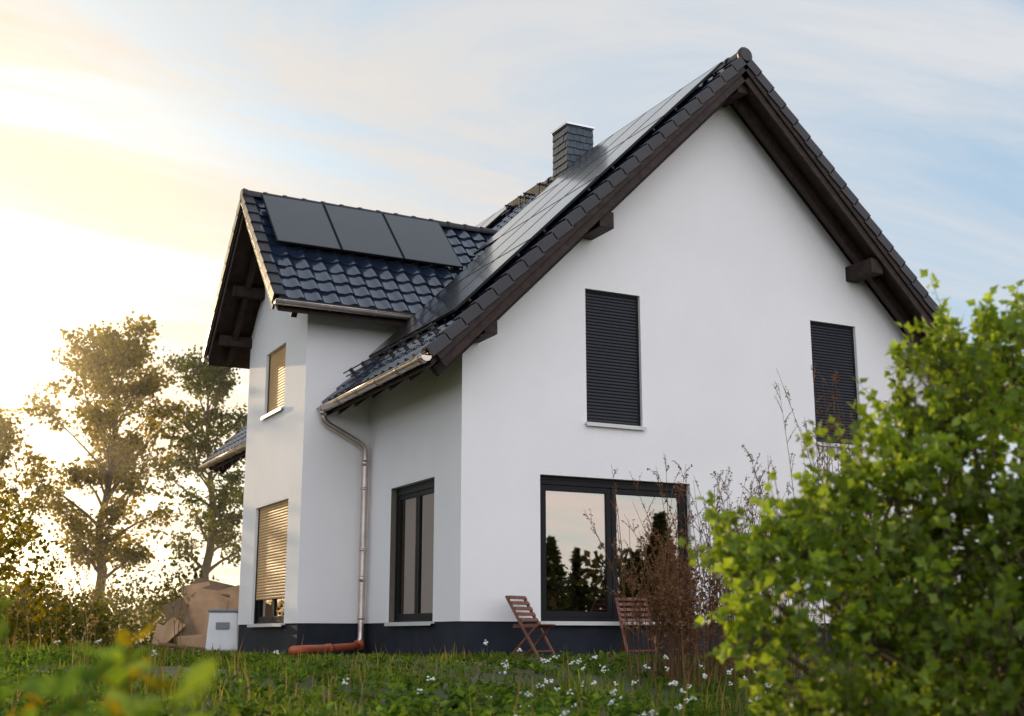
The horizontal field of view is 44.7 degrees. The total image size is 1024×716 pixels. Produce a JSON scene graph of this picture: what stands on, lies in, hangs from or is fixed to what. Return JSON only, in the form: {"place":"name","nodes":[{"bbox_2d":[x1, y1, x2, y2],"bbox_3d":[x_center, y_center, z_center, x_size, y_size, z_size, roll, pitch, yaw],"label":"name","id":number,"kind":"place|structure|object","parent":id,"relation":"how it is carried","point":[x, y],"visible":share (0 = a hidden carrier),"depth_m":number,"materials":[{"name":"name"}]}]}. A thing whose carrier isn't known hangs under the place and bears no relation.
{"place":"outdoors","nodes":[
{"label":"outdoors","id":0,"kind":"place"},
{"bbox_2d":[1,559,106,670],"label":"tall grass","id":1,"kind":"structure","parent":0,"point":[81,609],"depth_m":12.07,"materials":[{"name":"plant"}]},
{"bbox_2d":[9,553,196,654],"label":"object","id":2,"kind":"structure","parent":0,"point":[85,592],"depth_m":19.02,"materials":[{"name":"plant"}]},
{"bbox_2d":[0,636,922,715],"bbox_3d":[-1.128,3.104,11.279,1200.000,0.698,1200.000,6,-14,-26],"label":"ground","id":3,"kind":"structure","parent":0,"point":[500,676],"depth_m":13.07,"materials":[{"name":"green plant"}]},
{"bbox_2d":[0,609,14,707],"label":"leafy weed plant","id":4,"kind":"object","parent":3,"relation":"on","point":[5,692],"visible":0.97,"depth_m":2.59,"materials":[{"name":"green plant"}]},
{"bbox_2d":[0,582,14,638],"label":"leafy weed plant","id":5,"kind":"object","parent":3,"relation":"on","point":[6,602],"visible":0.81,"depth_m":2.67,"materials":[{"name":"green plant"}]},
{"bbox_2d":[7,693,46,715],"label":"leafy weed plant","id":6,"kind":"object","parent":3,"relation":"on","point":[32,706],"visible":0.64,"depth_m":3.77,"materials":[{"name":"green plant"}]},
{"bbox_2d":[0,399,69,600],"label":"deciduous tree","id":7,"kind":"object","parent":3,"relation":"on","point":[8,442],"visible":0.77,"depth_m":37.19,"materials":[{"name":"green plant"}]},
{"bbox_2d":[0,480,84,647],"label":"hazel shrub","id":8,"kind":"object","parent":3,"relation":"on","point":[11,542],"visible":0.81,"depth_m":25.23,"materials":[{"name":"green plant"}]},
{"bbox_2d":[0,644,122,715],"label":"leafy weed plant","id":9,"kind":"object","parent":3,"relation":"on","point":[67,683],"visible":1,"depth_m":2.30,"materials":[{"name":"green plant"}]},
{"bbox_2d":[21,641,151,715],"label":"leafy weed plant","id":10,"kind":"object","parent":3,"relation":"on","point":[104,654],"visible":0.46,"depth_m":3.01,"materials":[{"name":"green plant"}]},
{"bbox_2d":[0,310,207,637],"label":"deciduous tree","id":11,"kind":"object","parent":3,"relation":"on","point":[121,358],"visible":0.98,"depth_m":39.70,"materials":[{"name":"green plant"}]},
{"bbox_2d":[0,536,218,647],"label":"shrubs","id":12,"kind":"object","parent":3,"relation":"on","point":[105,632],"visible":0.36,"depth_m":32.51,"materials":[{"name":"green plant"}]},
{"bbox_2d":[53,608,174,715],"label":"leafy weed plant","id":13,"kind":"object","parent":3,"relation":"on","point":[123,637],"visible":0.62,"depth_m":2.86,"materials":[{"name":"green plant"}]},
{"bbox_2d":[104,660,161,715],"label":"leafy weed plant","id":14,"kind":"object","parent":3,"relation":"on","point":[149,701],"visible":0.49,"depth_m":2.75,"materials":[{"name":"green plant"}]},
{"bbox_2d":[67,647,217,715],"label":"leafy weed plant","id":15,"kind":"object","parent":3,"relation":"on","point":[197,676],"visible":0.95,"depth_m":2.28,"materials":[{"name":"green plant"}]},
{"bbox_2d":[139,345,246,579],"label":"deciduous tree","id":16,"kind":"object","parent":3,"relation":"on","point":[206,376],"visible":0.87,"depth_m":42.35,"materials":[{"name":"green plant"}]},
{"bbox_2d":[152,577,238,649],"bbox_3d":[-6.107,4.963,24.252,1.690,1.438,1.524,5,-13,-21],"label":"cardboard box pile","id":17,"kind":"object","parent":3,"relation":"on","point":[210,594],"visible":0.63,"depth_m":24.38,"materials":[{"name":"brown cardboard"}]},
{"bbox_2d":[171,702,239,715],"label":"leafy weed plant","id":18,"kind":"object","parent":3,"relation":"on","point":[233,711],"visible":0.9,"depth_m":3.74,"materials":[{"name":"green plant"}]},
{"bbox_2d":[205,609,238,650],"bbox_3d":[-5.467,5.154,23.610,0.605,0.766,0.433,2,-13,-7],"label":"utility box","id":19,"kind":"object","parent":3,"relation":"on","point":[223,628],"visible":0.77,"depth_m":23.42,"materials":[{"name":"white metal"}]},
{"bbox_2d":[288,639,364,654],"bbox_3d":[-2.822,4.382,18.930,0.241,0.224,2.647,-3,-13,15],"label":"drain pipe","id":20,"kind":"object","parent":3,"relation":"on","point":[354,645],"visible":0.91,"depth_m":18.99,"materials":[{"name":"orange plastic"}]},
{"bbox_2d":[54,639,772,715],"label":"white wildflowers","id":21,"kind":"object","parent":3,"relation":"on","point":[673,683],"visible":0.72,"depth_m":10.62,"materials":[{"name":"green plant"}]},
{"bbox_2d":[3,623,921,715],"bbox_3d":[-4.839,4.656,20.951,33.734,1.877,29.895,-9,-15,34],"label":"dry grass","id":22,"kind":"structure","parent":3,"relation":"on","point":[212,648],"depth_m":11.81,"materials":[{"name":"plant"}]},
{"bbox_2d":[1,593,987,639],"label":"distant trees","id":23,"kind":"object","parent":3,"relation":"on","point":[138,622],"visible":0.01,"depth_m":90.31,"materials":[{"name":"green plant"}]},
{"bbox_2d":[0,643,995,715],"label":"weeds","id":24,"kind":"object","parent":3,"relation":"on","point":[448,707],"visible":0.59,"depth_m":11.05,"materials":[{"name":"green plant"}]},
{"bbox_2d":[505,595,555,656],"bbox_3d":[0.264,3.700,17.126,0.551,0.856,0.485,-8,-15,32],"label":"folding garden chair","id":25,"kind":"object","parent":3,"relation":"on","point":[533,619],"visible":0.91,"depth_m":17.13,"materials":[{"name":"brown wood"}]},
{"bbox_2d":[238,621,886,656],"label":"plinth","id":26,"kind":"structure","parent":3,"relation":"on","point":[499,636],"depth_m":18.27,"materials":[{"name":"paint"}]},
{"bbox_2d":[238,287,401,624],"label":"bay walls","id":27,"kind":"structure","parent":26,"relation":"on","point":[303,460],"depth_m":20.87,"materials":[{"name":"white paint"}]},
{"bbox_2d":[256,346,287,599],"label":"beige roller shutters","id":28,"kind":"object","parent":27,"relation":"attached to","point":[272,550],"visible":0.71,"depth_m":21.92,"materials":[{"name":"beige plastic"}]},
{"bbox_2d":[365,105,959,622],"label":"walls","id":29,"kind":"structure","parent":26,"relation":"on","point":[719,255],"depth_m":19.80,"materials":[{"name":"white paint"}]},
{"bbox_2d":[254,289,857,623],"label":"window frames","id":30,"kind":"structure","parent":29,"relation":"attached to","point":[418,491],"depth_m":18.83,"materials":[{"name":"black plastic"}]},
{"bbox_2d":[261,493,433,616],"bbox_3d":[-1.443,3.158,19.734,2.284,1.776,7.802,25,-27,-62],"label":"window glass","id":31,"kind":"object","parent":30,"relation":"in","point":[407,591],"visible":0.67,"depth_m":19.16,"materials":[{"name":"glass"}]},
{"bbox_2d":[585,291,856,443],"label":"dark roller shutters","id":32,"kind":"object","parent":30,"relation":"attached to","point":[611,370],"visible":0.85,"depth_m":19.32,"materials":[{"name":"black metal"}]},
{"bbox_2d":[247,406,864,626],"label":"window sills","id":33,"kind":"structure","parent":29,"relation":"attached to","point":[540,622],"depth_m":18.74,"materials":[{"name":"white metal"}]},
{"bbox_2d":[546,575,605,617],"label":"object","id":34,"kind":"object","parent":29,"relation":"on","point":[571,593],"visible":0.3,"depth_m":20.61,"materials":[{"name":"glass"}]},
{"bbox_2d":[207,86,1008,472],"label":"roof deck","id":35,"kind":"structure","parent":29,"relation":"on","point":[239,272],"depth_m":21.47,"materials":[{"name":"brown wood"}]},
{"bbox_2d":[198,298,431,469],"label":"gutters","id":36,"kind":"object","parent":35,"relation":"attached to","point":[404,367],"visible":0.37,"depth_m":20.16,"materials":[{"name":"metal"}]},
{"bbox_2d":[319,409,368,639],"bbox_3d":[-2.788,2.755,20.371,0.892,3.826,0.175,6,-14,-26],"label":"downpipe","id":37,"kind":"object","parent":36,"relation":"attached to","point":[327,423],"visible":0.99,"depth_m":20.55,"materials":[{"name":"metal"}]},
{"bbox_2d":[253,198,492,314],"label":"bay roof tiles","id":38,"kind":"object","parent":35,"relation":"attached to","point":[328,277],"visible":0.46,"depth_m":21.61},
{"bbox_2d":[343,323,438,377],"bbox_3d":[-1.875,-0.050,18.974,0.191,0.191,3.790,6,-14,-26],"label":"snow guard","id":39,"kind":"object","parent":35,"relation":"on","point":[403,345],"visible":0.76,"depth_m":18.79,"materials":[{"name":"metal"}]},
{"bbox_2d":[204,66,729,462],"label":"roof tiles","id":40,"kind":"object","parent":35,"relation":"attached to","point":[389,362],"visible":0.16,"depth_m":19.48,"materials":[{"name":"black ceramic"}]},
{"bbox_2d":[261,62,722,357],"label":"solar panel frames","id":41,"kind":"structure","parent":35,"relation":"on","point":[498,216],"depth_m":20.67,"materials":[{"name":"black metal"}]},
{"bbox_2d":[263,63,719,353],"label":"solar panel cells","id":42,"kind":"object","parent":41,"relation":"in","point":[300,221],"visible":0.9,"depth_m":22.22,"materials":[{"name":"black glass"}]},
{"bbox_2d":[240,47,751,234],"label":"ridge tiles","id":43,"kind":"object","parent":35,"relation":"attached to","point":[745,53],"visible":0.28,"depth_m":23.51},
{"bbox_2d":[505,182,547,216],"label":"roof steps","id":44,"kind":"structure","parent":35,"relation":"attached to","point":[520,199],"depth_m":26.11,"materials":[{"name":"brown metal"}]},
{"bbox_2d":[552,124,593,180],"bbox_3d":[1.238,-3.651,25.213,0.628,1.986,0.628,6,-14,-26],"label":"chimney","id":45,"kind":"object","parent":35,"relation":"on","point":[572,144],"visible":0.48,"depth_m":25.11,"materials":[{"name":"tile"}]},
{"bbox_2d":[551,121,594,134],"bbox_3d":[1.238,-4.652,25.436,0.660,0.075,0.660,6,-14,-26],"label":"chimney cap","id":46,"kind":"object","parent":45,"relation":"on","point":[570,123],"visible":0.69,"depth_m":25.18,"materials":[{"name":"silver metal"}]},
{"bbox_2d":[459,72,714,307],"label":"solar rails","id":47,"kind":"object","parent":35,"relation":"on","point":[588,189],"visible":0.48,"depth_m":19.30,"materials":[{"name":"black metal"}]},
{"bbox_2d":[202,57,979,463],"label":"verge tiles","id":48,"kind":"object","parent":35,"relation":"on","point":[466,317],"visible":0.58,"depth_m":20.14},
{"bbox_2d":[205,65,1004,473],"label":"barge boards and purlins","id":49,"kind":"object","parent":35,"relation":"attached to","point":[595,221],"visible":0.46,"depth_m":20.81,"materials":[{"name":"brown wood"}]},
{"bbox_2d":[615,597,655,655],"bbox_3d":[1.790,3.861,17.849,0.485,0.856,0.551,3,-13,-12],"label":"folding garden chair","id":50,"kind":"object","parent":3,"relation":"on","point":[620,616],"visible":0.52,"depth_m":17.91,"materials":[{"name":"brown wood"}]},
{"bbox_2d":[583,456,823,699],"bbox_3d":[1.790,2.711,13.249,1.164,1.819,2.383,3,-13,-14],"label":"dry weeds","id":51,"kind":"object","parent":3,"relation":"on","point":[670,616],"visible":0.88,"depth_m":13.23,"materials":[{"name":"brown plant"}]},
{"bbox_2d":[741,364,922,712],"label":"dry weeds","id":52,"kind":"object","parent":3,"relation":"on","point":[815,437],"visible":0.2,"depth_m":12.43,"materials":[{"name":"brown plant"}]},
{"bbox_2d":[676,269,1023,715],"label":"leafy bush","id":53,"kind":"object","parent":3,"relation":"on","point":[945,663],"visible":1,"depth_m":6.00,"materials":[{"name":"green plant"}]},
{"bbox_2d":[0,0,1023,635],"label":"sky","id":54,"kind":"structure","parent":0,"point":[132,132],"materials":[{"name":"white"}]}
]}

